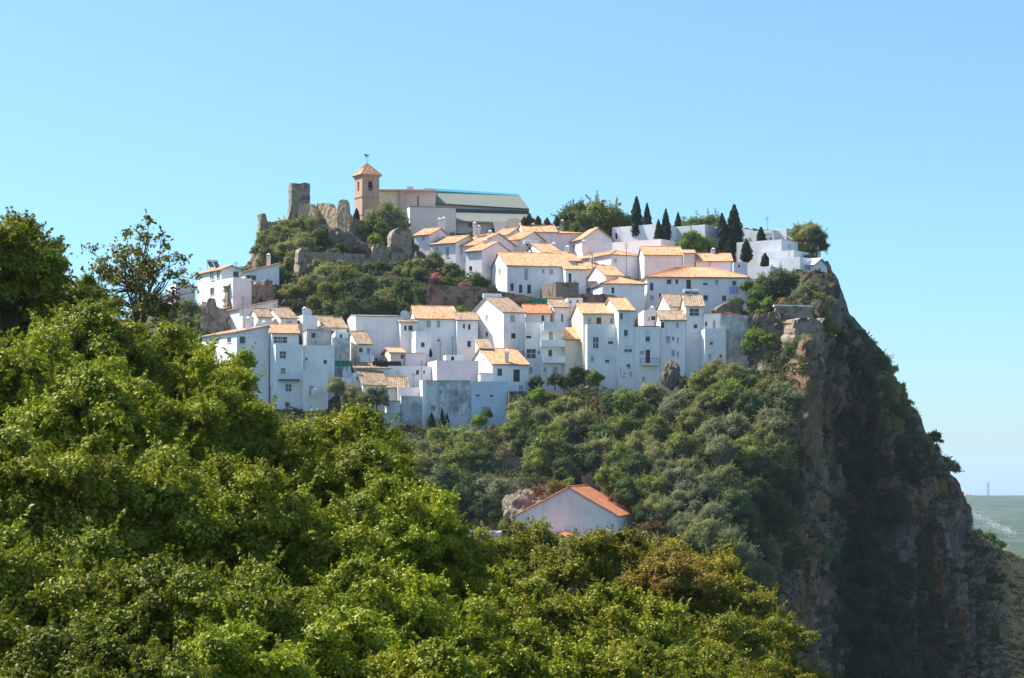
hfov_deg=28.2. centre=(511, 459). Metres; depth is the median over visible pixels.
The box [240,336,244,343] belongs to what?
window
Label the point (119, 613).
broadleaf tree
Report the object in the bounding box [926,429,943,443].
bush
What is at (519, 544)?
open tree
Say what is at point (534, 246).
house
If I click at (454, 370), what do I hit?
house
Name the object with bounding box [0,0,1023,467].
sky
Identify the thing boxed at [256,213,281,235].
stone wall
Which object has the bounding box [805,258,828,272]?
chapel
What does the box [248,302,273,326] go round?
house
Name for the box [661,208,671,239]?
cypress tree
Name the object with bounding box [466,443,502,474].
broadleaf tree
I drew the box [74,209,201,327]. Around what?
open tree
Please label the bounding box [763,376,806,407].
olive tree
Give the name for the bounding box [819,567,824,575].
bush
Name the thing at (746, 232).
cemetery building
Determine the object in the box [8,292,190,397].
broadleaf tree
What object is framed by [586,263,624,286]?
house
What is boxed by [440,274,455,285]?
bush
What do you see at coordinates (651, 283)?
door
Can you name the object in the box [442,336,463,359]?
house
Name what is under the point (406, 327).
house
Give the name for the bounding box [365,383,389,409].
olive tree
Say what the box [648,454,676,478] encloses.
olive tree
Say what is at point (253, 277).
window
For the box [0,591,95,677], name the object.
broadleaf tree
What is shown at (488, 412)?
bush
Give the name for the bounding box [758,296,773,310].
bush
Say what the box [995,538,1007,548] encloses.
bush
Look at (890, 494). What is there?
bush
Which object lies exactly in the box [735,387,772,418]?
broadleaf tree
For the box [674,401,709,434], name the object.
olive tree
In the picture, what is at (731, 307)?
stone wall
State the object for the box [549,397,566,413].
bush
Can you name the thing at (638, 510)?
olive tree
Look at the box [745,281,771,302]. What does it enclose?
broadleaf tree
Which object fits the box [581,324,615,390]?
house
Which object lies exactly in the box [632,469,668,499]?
broadleaf tree
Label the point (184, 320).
olive tree
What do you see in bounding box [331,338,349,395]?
house
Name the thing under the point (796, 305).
wall capping
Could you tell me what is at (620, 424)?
broadleaf tree
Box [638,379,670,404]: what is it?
olive tree
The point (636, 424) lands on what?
olive tree
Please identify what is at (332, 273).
olive tree
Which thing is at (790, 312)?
stone wall
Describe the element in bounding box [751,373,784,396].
olive tree
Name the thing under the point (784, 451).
olive tree
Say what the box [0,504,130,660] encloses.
broadleaf tree
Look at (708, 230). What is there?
cemetery building
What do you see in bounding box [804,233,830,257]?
olive tree
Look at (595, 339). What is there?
window
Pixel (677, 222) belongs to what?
cypress tree
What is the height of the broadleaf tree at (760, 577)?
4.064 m
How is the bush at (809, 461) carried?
on the hill
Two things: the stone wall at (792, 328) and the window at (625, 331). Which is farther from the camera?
the window at (625, 331)
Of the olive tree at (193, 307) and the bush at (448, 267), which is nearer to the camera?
the olive tree at (193, 307)
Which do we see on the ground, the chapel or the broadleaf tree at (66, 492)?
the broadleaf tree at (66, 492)
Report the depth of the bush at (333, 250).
290.55 m
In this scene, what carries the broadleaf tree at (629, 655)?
on the ground
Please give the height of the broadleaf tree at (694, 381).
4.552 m
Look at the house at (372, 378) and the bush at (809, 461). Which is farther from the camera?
the house at (372, 378)
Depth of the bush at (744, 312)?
256.02 m
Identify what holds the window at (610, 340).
in the house at (600, 347)
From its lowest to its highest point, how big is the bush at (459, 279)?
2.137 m
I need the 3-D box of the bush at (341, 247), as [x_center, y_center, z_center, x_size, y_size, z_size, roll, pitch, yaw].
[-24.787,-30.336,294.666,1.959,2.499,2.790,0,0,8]
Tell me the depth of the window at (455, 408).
244.15 m
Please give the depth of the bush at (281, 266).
282.00 m
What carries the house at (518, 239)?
on the hill
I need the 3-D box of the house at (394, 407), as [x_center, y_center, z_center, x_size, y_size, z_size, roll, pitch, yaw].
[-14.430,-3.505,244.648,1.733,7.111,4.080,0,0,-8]
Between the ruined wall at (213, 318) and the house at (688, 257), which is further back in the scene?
the house at (688, 257)
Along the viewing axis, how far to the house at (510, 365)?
250.33 m
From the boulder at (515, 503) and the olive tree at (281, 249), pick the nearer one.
the boulder at (515, 503)
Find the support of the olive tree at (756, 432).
on the hill
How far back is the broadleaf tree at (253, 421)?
43.45 m
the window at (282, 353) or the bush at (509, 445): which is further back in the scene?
the window at (282, 353)
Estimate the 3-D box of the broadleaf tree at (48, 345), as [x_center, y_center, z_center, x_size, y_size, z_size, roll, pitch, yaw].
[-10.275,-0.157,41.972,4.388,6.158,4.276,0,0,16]
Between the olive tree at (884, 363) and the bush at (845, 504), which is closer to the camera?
the bush at (845, 504)
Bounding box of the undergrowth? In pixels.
[151,228,1023,677]
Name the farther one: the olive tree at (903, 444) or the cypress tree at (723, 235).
the cypress tree at (723, 235)
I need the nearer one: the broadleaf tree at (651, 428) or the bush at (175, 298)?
the broadleaf tree at (651, 428)
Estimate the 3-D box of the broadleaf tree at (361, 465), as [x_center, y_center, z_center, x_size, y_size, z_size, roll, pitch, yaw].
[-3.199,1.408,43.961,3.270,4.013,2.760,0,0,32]
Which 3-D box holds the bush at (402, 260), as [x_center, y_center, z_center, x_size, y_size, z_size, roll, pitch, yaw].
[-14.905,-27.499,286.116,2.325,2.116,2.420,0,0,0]
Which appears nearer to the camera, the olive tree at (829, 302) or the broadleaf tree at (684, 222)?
the olive tree at (829, 302)
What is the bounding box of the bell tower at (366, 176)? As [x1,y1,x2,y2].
[351,154,381,220]
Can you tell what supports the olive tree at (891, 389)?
on the hill
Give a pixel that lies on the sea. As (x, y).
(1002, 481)
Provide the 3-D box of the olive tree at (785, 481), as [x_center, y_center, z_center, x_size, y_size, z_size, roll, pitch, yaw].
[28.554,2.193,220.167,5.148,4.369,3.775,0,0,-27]
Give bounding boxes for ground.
[132,495,1023,593]
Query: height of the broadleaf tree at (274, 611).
3.918 m
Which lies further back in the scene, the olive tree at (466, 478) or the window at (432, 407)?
the window at (432, 407)
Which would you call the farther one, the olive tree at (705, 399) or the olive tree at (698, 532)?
the olive tree at (705, 399)
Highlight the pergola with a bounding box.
[372,361,401,366]
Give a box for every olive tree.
[168,299,180,319]
[174,312,195,330]
[177,296,201,316]
[194,314,199,327]
[269,220,294,242]
[270,236,299,262]
[274,213,311,234]
[290,274,316,296]
[291,229,322,251]
[295,212,320,233]
[296,244,309,251]
[306,270,331,293]
[310,259,347,284]
[311,226,327,251]
[316,277,350,302]
[326,376,345,399]
[336,261,363,281]
[338,382,363,404]
[343,276,368,301]
[351,389,375,409]
[359,293,387,314]
[362,196,408,244]
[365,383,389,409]
[369,285,396,309]
[388,273,425,301]
[400,254,430,280]
[401,435,419,451]
[409,433,453,466]
[410,449,434,479]
[418,477,441,499]
[435,484,478,523]
[451,424,494,450]
[452,467,491,499]
[468,491,501,520]
[474,472,499,500]
[487,475,523,499]
[504,395,536,419]
[528,405,554,425]
[547,410,580,438]
[570,405,597,433]
[581,432,622,466]
[621,415,645,436]
[623,428,655,453]
[629,496,654,520]
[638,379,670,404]
[642,438,677,463]
[642,490,677,521]
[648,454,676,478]
[654,461,697,496]
[656,390,691,420]
[663,508,696,533]
[669,485,705,513]
[672,454,707,481]
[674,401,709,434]
[680,513,723,548]
[691,469,720,499]
[692,387,720,409]
[692,415,728,444]
[692,442,716,464]
[694,497,732,525]
[699,357,729,384]
[702,429,741,466]
[707,459,744,492]
[716,359,746,383]
[717,409,752,438]
[717,520,745,542]
[728,389,746,413]
[731,535,763,577]
[732,511,763,541]
[743,473,775,510]
[744,417,774,445]
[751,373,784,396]
[752,402,799,438]
[753,532,782,569]
[754,557,781,590]
[758,426,801,466]
[761,460,800,493]
[762,519,790,544]
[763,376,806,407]
[775,567,795,595]
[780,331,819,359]
[782,546,801,567]
[786,483,808,505]
[789,220,813,240]
[789,277,826,299]
[798,220,828,244]
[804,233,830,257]
[809,287,837,310]
[819,536,836,562]
[835,440,855,467]
[860,559,899,597]
[870,348,894,372]
[878,372,901,407]
[888,396,911,419]
[889,412,905,434]
[893,433,916,457]
[916,566,941,593]
[920,646,949,675]
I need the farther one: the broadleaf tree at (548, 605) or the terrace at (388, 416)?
the terrace at (388, 416)
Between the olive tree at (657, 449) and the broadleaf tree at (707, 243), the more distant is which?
the broadleaf tree at (707, 243)
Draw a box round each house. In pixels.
[153,293,167,306]
[168,283,197,303]
[195,259,243,308]
[201,316,269,403]
[221,263,251,308]
[227,300,278,316]
[229,296,253,329]
[241,253,279,285]
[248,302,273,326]
[269,304,298,323]
[269,344,302,409]
[297,306,316,339]
[302,329,330,345]
[303,345,334,399]
[303,370,327,410]
[317,315,347,337]
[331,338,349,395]
[332,332,347,337]
[339,378,351,403]
[341,366,351,377]
[346,314,403,360]
[348,330,373,361]
[352,348,390,374]
[352,359,360,391]
[355,369,388,412]
[381,347,406,365]
[384,401,399,422]
[385,373,408,400]
[388,366,430,387]
[397,306,418,352]
[400,379,421,428]
[405,353,425,365]
[409,299,455,360]
[410,331,430,362]
[412,217,449,259]
[425,380,470,430]
[426,344,478,380]
[428,221,476,269]
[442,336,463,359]
[453,311,479,360]
[459,225,515,270]
[463,237,510,285]
[471,348,530,391]
[471,381,507,429]
[472,293,526,356]
[474,339,492,372]
[476,358,492,380]
[491,252,571,297]
[497,228,519,238]
[508,230,546,251]
[518,219,557,247]
[521,300,551,323]
[523,240,559,252]
[524,322,539,389]
[540,314,565,392]
[544,295,570,326]
[550,245,580,264]
[557,220,582,250]
[562,265,587,293]
[563,327,580,391]
[565,280,582,326]
[569,227,614,257]
[576,254,599,292]
[579,250,638,278]
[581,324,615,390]
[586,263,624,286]
[586,277,647,320]
[605,295,635,392]
[634,326,659,391]
[638,246,682,278]
[638,306,656,325]
[640,266,749,312]
[654,310,686,389]
[655,294,680,309]
[679,289,704,378]
[681,249,695,266]
[694,246,732,271]
[700,329,725,389]
[703,313,720,328]
[732,262,746,275]
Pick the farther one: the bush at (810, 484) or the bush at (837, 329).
the bush at (837, 329)
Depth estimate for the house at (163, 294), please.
289.55 m
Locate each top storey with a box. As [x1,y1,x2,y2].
[268,323,300,385]
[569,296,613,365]
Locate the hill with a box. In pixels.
[119,228,1023,677]
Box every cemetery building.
[612,224,676,242]
[612,239,675,253]
[677,210,716,246]
[716,228,752,256]
[737,230,797,267]
[749,218,777,241]
[760,250,807,266]
[769,247,811,270]
[774,228,792,239]
[785,235,823,257]
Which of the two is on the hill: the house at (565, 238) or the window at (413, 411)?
the house at (565, 238)
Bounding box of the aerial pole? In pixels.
[623,243,628,277]
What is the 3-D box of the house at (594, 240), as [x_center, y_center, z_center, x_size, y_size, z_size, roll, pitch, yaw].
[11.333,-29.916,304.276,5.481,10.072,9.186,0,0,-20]
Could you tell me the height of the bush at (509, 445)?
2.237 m
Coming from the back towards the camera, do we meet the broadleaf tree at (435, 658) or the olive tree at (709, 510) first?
the olive tree at (709, 510)
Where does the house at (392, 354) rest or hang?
on the hill
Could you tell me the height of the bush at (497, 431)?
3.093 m
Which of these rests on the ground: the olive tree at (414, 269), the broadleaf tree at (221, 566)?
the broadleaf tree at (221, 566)
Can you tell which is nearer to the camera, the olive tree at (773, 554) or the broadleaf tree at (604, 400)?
the olive tree at (773, 554)
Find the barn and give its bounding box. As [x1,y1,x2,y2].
[514,484,633,537]
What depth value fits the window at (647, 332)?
250.30 m
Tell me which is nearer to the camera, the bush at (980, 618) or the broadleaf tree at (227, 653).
the broadleaf tree at (227, 653)
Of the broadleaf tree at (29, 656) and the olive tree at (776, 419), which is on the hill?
the olive tree at (776, 419)
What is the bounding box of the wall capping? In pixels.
[773,305,811,306]
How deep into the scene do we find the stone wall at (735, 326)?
249.50 m
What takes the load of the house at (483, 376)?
on the hill
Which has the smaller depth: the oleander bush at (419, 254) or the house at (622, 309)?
the house at (622, 309)
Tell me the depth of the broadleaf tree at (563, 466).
216.47 m
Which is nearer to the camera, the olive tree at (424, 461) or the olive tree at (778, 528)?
the olive tree at (778, 528)
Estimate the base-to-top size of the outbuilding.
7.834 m
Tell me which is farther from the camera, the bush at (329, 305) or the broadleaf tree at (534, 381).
the bush at (329, 305)
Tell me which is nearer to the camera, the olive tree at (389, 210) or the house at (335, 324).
the house at (335, 324)
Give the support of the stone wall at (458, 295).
on the hill
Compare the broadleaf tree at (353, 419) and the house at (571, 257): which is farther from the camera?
the house at (571, 257)
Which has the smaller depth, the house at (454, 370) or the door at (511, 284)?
the house at (454, 370)
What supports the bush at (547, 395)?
on the hill
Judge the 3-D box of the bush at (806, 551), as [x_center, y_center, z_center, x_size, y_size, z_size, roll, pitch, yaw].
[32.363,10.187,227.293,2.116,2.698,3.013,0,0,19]
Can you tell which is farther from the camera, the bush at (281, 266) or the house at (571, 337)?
the bush at (281, 266)
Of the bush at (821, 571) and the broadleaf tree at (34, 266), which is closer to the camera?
the broadleaf tree at (34, 266)
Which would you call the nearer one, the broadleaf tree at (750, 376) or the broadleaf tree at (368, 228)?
the broadleaf tree at (750, 376)
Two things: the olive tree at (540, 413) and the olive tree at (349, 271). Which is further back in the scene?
the olive tree at (349, 271)
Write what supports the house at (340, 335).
on the hill
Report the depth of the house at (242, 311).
265.57 m
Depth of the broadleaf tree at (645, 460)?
215.80 m
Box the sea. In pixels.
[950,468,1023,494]
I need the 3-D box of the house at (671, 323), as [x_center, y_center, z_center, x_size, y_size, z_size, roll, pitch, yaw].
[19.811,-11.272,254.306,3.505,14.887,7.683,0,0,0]
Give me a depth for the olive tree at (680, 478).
210.32 m
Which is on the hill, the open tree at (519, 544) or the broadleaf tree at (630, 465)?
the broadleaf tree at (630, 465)
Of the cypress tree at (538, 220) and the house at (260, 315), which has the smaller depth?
the house at (260, 315)
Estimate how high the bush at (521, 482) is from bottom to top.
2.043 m
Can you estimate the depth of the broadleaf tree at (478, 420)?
240.49 m
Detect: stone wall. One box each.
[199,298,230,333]
[221,279,274,309]
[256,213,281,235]
[293,248,306,274]
[297,203,319,224]
[306,251,380,273]
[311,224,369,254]
[316,203,337,229]
[337,199,353,233]
[353,218,367,243]
[371,244,390,263]
[387,227,412,263]
[426,284,533,311]
[497,454,521,471]
[507,391,529,420]
[579,294,616,302]
[581,475,601,492]
[710,301,742,314]
[720,315,749,367]
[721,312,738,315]
[747,311,782,368]
[774,305,812,321]
[780,318,824,378]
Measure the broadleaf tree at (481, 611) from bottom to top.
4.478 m
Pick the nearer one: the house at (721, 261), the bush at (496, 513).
the bush at (496, 513)
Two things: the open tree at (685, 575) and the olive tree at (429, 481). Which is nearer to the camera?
the open tree at (685, 575)
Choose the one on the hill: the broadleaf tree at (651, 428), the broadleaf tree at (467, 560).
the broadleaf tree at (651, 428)
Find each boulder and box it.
[502,488,541,531]
[660,360,680,389]
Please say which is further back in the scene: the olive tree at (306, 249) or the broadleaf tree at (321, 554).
the olive tree at (306, 249)
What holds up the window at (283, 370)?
in the house at (286, 388)
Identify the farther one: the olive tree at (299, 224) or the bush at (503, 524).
the olive tree at (299, 224)
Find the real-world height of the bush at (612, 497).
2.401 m
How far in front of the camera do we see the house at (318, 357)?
248.92 m
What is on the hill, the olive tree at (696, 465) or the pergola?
the olive tree at (696, 465)
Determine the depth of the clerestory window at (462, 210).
320.84 m
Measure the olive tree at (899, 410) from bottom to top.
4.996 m
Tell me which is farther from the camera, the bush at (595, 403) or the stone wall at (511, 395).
the stone wall at (511, 395)
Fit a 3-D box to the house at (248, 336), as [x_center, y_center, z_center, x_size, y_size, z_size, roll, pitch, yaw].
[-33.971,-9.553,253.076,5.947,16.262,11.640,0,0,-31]
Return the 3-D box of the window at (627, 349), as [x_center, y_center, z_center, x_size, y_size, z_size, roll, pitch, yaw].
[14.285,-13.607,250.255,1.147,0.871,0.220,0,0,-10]
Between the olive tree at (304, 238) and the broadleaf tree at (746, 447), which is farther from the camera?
the olive tree at (304, 238)
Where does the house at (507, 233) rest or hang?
on the hill
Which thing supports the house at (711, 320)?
on the house at (712, 344)
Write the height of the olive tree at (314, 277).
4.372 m
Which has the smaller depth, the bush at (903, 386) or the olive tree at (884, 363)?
the olive tree at (884, 363)
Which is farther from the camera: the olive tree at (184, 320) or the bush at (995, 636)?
the bush at (995, 636)
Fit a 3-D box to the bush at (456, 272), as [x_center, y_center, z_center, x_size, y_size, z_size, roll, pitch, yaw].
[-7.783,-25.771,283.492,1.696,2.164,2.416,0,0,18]
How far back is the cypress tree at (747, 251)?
293.58 m
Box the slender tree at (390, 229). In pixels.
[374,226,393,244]
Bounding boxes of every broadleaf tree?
[0,206,83,350]
[0,284,88,357]
[0,303,135,459]
[0,354,196,470]
[0,414,150,565]
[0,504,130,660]
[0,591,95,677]
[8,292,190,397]
[30,624,219,677]
[37,543,219,673]
[60,266,129,323]
[62,422,245,587]
[112,369,242,471]
[131,314,219,405]
[138,601,326,677]
[141,541,332,655]
[161,337,268,411]
[171,446,326,578]
[177,373,292,466]
[197,552,232,590]
[237,406,355,510]
[244,475,409,598]
[268,595,402,677]
[281,397,426,506]
[292,547,473,668]
[308,432,442,511]
[332,292,365,318]
[334,628,505,677]
[345,468,473,571]
[348,269,386,298]
[357,214,390,244]
[391,515,506,621]
[392,216,411,228]
[409,284,432,304]
[422,458,461,491]
[424,420,469,452]
[425,250,445,269]
[436,441,478,476]
[436,579,548,677]
[452,554,543,630]
[453,436,485,459]
[459,481,475,503]
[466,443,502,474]
[468,269,493,286]
[470,413,488,428]
[488,618,597,677]
[495,565,605,654]
[497,415,526,440]
[510,425,544,457]
[519,446,555,477]
[521,429,577,467]
[526,374,544,390]
[534,421,565,440]
[540,578,704,669]
[545,370,561,390]
[550,198,585,229]
[550,452,581,480]
[555,374,574,391]
[559,628,688,677]
[565,208,600,232]
[567,190,629,237]
[568,363,588,386]
[570,440,602,470]
[576,523,694,615]
[580,367,600,388]
[587,418,616,441]
[592,462,625,494]
[597,389,622,414]
[604,411,635,442]
[604,433,640,465]
[607,385,643,415]
[607,452,646,477]
[609,203,630,227]
[613,472,639,513]
[626,396,657,420]
[626,447,655,474]
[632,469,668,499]
[639,419,668,441]
[643,411,672,436]
[656,531,747,628]
[661,426,698,459]
[661,637,754,677]
[669,594,753,671]
[673,216,695,225]
[674,561,796,631]
[675,224,708,251]
[676,374,689,389]
[682,208,719,226]
[683,365,715,391]
[699,234,716,251]
[699,531,736,559]
[706,373,752,406]
[715,483,755,517]
[723,431,762,471]
[729,647,816,677]
[731,605,821,677]
[733,365,761,390]
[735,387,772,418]
[743,569,769,592]
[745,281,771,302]
[746,442,781,480]
[753,272,773,295]
[757,263,801,298]
[782,507,801,528]
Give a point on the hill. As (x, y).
(815, 410)
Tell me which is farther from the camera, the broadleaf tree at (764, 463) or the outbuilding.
the broadleaf tree at (764, 463)
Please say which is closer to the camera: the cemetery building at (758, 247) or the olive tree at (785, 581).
the olive tree at (785, 581)
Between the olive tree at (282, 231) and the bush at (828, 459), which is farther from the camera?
the olive tree at (282, 231)
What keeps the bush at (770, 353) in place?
on the hill
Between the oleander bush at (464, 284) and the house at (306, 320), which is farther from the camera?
the oleander bush at (464, 284)
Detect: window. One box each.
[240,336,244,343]
[247,275,256,280]
[273,336,287,343]
[279,351,285,358]
[281,368,285,373]
[285,384,291,391]
[408,325,412,330]
[411,403,417,413]
[430,405,435,410]
[452,405,458,411]
[453,390,458,395]
[456,209,528,212]
[511,333,515,338]
[524,268,527,279]
[526,332,530,338]
[526,349,535,358]
[593,337,598,348]
[605,356,609,362]
[607,338,613,344]
[623,330,628,336]
[624,346,632,352]
[645,330,649,341]
[689,308,699,316]
[702,280,707,285]
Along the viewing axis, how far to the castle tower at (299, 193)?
305.31 m
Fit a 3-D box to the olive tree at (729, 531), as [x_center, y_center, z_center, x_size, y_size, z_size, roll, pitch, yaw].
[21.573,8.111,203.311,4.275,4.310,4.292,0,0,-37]
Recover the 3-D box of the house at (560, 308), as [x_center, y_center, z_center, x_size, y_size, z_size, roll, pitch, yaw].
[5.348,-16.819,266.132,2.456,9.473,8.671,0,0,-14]
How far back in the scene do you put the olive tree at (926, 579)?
266.40 m
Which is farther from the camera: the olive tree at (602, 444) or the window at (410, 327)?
the window at (410, 327)
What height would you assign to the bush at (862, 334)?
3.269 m
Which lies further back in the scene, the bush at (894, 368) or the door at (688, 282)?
the bush at (894, 368)
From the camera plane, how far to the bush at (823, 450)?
242.03 m
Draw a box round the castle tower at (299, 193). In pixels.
[286,183,309,221]
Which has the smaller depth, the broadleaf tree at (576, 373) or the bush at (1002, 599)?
the broadleaf tree at (576, 373)
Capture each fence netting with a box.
[335,360,351,370]
[531,298,546,303]
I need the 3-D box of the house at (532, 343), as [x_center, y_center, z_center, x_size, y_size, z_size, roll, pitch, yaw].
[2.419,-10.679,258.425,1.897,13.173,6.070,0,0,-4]
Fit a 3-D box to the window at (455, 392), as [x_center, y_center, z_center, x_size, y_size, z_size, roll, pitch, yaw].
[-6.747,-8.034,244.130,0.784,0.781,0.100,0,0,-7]
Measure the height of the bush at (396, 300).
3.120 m
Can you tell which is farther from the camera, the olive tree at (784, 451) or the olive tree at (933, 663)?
the olive tree at (933, 663)
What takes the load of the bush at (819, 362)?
on the hill
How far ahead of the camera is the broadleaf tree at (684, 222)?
309.07 m
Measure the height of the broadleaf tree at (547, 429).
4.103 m
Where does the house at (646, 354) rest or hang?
on the hill
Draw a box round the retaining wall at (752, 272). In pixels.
[747,266,779,281]
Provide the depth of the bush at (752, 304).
262.31 m
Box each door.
[510,283,513,290]
[513,370,519,381]
[527,285,530,293]
[596,317,600,323]
[646,350,649,362]
[650,282,653,290]
[686,280,690,288]
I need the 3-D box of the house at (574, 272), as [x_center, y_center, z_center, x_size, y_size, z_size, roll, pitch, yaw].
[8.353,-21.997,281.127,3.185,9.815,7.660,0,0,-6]
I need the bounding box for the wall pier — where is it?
[419,361,425,427]
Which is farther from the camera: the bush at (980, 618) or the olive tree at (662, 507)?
the bush at (980, 618)
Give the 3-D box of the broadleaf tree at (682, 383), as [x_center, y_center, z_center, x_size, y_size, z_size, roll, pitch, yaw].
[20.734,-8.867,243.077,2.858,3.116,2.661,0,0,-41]
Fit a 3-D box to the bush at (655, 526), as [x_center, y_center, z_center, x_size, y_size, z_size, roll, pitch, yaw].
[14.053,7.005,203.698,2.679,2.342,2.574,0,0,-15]
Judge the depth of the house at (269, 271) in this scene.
277.14 m
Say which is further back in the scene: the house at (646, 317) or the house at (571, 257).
the house at (571, 257)
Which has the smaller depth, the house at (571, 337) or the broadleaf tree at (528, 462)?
the broadleaf tree at (528, 462)
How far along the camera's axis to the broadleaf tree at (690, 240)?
295.35 m
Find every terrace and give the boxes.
[378,413,398,428]
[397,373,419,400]
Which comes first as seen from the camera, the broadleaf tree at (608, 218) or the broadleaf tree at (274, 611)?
the broadleaf tree at (274, 611)
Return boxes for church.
[379,186,532,236]
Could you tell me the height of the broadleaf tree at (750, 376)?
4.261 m
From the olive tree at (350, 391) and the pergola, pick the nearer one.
the olive tree at (350, 391)
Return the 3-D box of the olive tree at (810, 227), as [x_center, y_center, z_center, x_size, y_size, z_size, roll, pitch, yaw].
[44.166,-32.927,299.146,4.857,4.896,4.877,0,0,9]
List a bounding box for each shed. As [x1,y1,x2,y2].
[466,530,502,541]
[540,282,578,298]
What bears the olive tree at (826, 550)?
on the hill
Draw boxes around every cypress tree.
[353,208,359,219]
[426,412,436,429]
[439,408,444,428]
[444,413,449,428]
[521,216,527,225]
[526,213,532,224]
[534,216,541,224]
[543,217,550,224]
[553,216,560,227]
[630,196,643,235]
[643,203,651,224]
[653,219,662,238]
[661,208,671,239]
[674,212,681,226]
[715,240,723,252]
[716,213,726,237]
[716,217,729,250]
[725,234,734,257]
[727,204,744,254]
[740,239,753,262]
[756,227,766,240]
[759,253,768,266]
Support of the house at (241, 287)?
on the hill
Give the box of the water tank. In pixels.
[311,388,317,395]
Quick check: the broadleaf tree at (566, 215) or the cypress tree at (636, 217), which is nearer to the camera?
the cypress tree at (636, 217)
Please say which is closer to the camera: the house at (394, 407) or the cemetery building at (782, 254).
the house at (394, 407)
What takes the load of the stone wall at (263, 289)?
on the hill
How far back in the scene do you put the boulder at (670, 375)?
243.20 m
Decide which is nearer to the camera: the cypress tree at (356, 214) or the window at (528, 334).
the window at (528, 334)
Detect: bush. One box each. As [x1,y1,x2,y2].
[165,295,179,302]
[190,325,208,338]
[247,243,260,254]
[254,228,269,244]
[259,233,285,249]
[259,246,275,259]
[275,263,285,271]
[275,288,287,304]
[279,252,294,272]
[279,268,295,283]
[281,280,302,297]
[290,301,302,312]
[305,293,320,306]
[306,258,322,269]
[318,237,332,245]
[320,297,336,310]
[320,310,330,315]
[326,248,339,252]
[331,313,346,320]
[334,242,346,252]
[336,260,347,266]
[347,243,362,253]
[350,261,365,272]
[362,261,377,273]
[367,233,383,244]
[376,261,389,273]
[376,274,394,286]
[386,295,405,309]
[387,261,400,269]
[391,264,402,274]
[396,301,414,313]
[397,257,410,265]
[412,243,420,255]
[415,250,426,259]
[422,257,435,269]
[427,271,443,284]
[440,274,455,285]
[441,260,459,273]
[450,268,461,278]
[454,277,463,283]
[455,304,467,311]
[459,282,470,285]
[480,428,500,444]
[481,407,493,417]
[486,507,503,520]
[488,424,502,439]
[497,519,509,533]
[507,441,519,456]
[512,475,532,489]
[521,416,545,431]
[526,386,545,402]
[530,486,545,496]
[542,390,559,401]
[545,478,563,493]
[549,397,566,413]
[557,394,582,409]
[561,475,574,488]
[587,398,604,411]
[592,373,605,382]
[608,488,627,505]
[624,491,646,506]
[639,518,667,533]
[675,385,697,400]
[729,295,745,305]
[738,279,752,291]
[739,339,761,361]
[740,325,765,344]
[742,310,750,315]
[745,298,761,312]
[752,307,768,314]
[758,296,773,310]
[758,332,779,350]
[761,349,778,361]
[776,357,786,367]
[781,364,786,372]
[792,236,802,246]
[792,531,800,544]
[793,604,805,619]
[798,243,817,254]
[800,542,810,555]
[803,644,811,655]
[804,252,815,257]
[806,454,815,469]
[808,479,815,489]
[817,511,827,522]
[818,358,823,369]
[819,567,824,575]
[820,307,833,324]
[821,446,826,457]
[823,331,829,344]
[824,321,842,333]
[824,455,831,468]
[827,461,836,474]
[830,467,842,481]
[831,631,850,654]
[834,329,848,342]
[834,344,846,360]
[836,494,852,512]
[845,318,854,328]
[848,343,868,363]
[849,326,871,340]
[863,336,878,350]
[878,548,900,565]
[881,486,901,505]
[887,364,899,377]
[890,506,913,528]
[899,380,908,395]
[903,419,918,430]
[911,479,920,488]
[913,406,920,418]
[921,439,931,454]
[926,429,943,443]
[934,443,942,453]
[941,454,953,468]
[946,455,964,473]
[972,544,989,559]
[973,527,989,539]
[974,644,986,660]
[975,586,992,604]
[975,610,988,625]
[983,564,1002,586]
[984,530,1000,544]
[987,624,1001,642]
[988,593,1004,607]
[989,543,1002,560]
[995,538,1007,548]
[999,568,1006,583]
[1002,672,1010,677]
[1008,641,1020,652]
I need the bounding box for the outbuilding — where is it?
[554,530,576,548]
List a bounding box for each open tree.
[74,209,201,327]
[472,509,567,574]
[522,524,630,597]
[612,535,726,603]
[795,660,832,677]
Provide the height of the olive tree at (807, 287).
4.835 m
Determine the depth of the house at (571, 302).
264.55 m
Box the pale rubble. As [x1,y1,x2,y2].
[972,506,1017,536]
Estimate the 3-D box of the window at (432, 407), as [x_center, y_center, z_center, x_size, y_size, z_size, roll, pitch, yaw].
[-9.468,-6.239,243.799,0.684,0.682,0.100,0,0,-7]
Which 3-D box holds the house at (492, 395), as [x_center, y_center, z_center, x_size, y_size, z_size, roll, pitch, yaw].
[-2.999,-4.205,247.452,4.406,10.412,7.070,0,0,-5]
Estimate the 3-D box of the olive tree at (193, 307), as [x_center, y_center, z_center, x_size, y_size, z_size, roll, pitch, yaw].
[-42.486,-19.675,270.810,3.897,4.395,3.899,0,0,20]
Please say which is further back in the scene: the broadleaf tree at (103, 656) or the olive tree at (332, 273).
the olive tree at (332, 273)
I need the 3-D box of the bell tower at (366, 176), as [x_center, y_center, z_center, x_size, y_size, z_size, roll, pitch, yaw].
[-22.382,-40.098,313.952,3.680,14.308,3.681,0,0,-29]
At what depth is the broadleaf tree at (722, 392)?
231.03 m
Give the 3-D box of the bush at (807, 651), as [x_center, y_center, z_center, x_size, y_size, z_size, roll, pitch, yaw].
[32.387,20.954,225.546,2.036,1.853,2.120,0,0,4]
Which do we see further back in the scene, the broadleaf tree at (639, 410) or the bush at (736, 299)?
the bush at (736, 299)

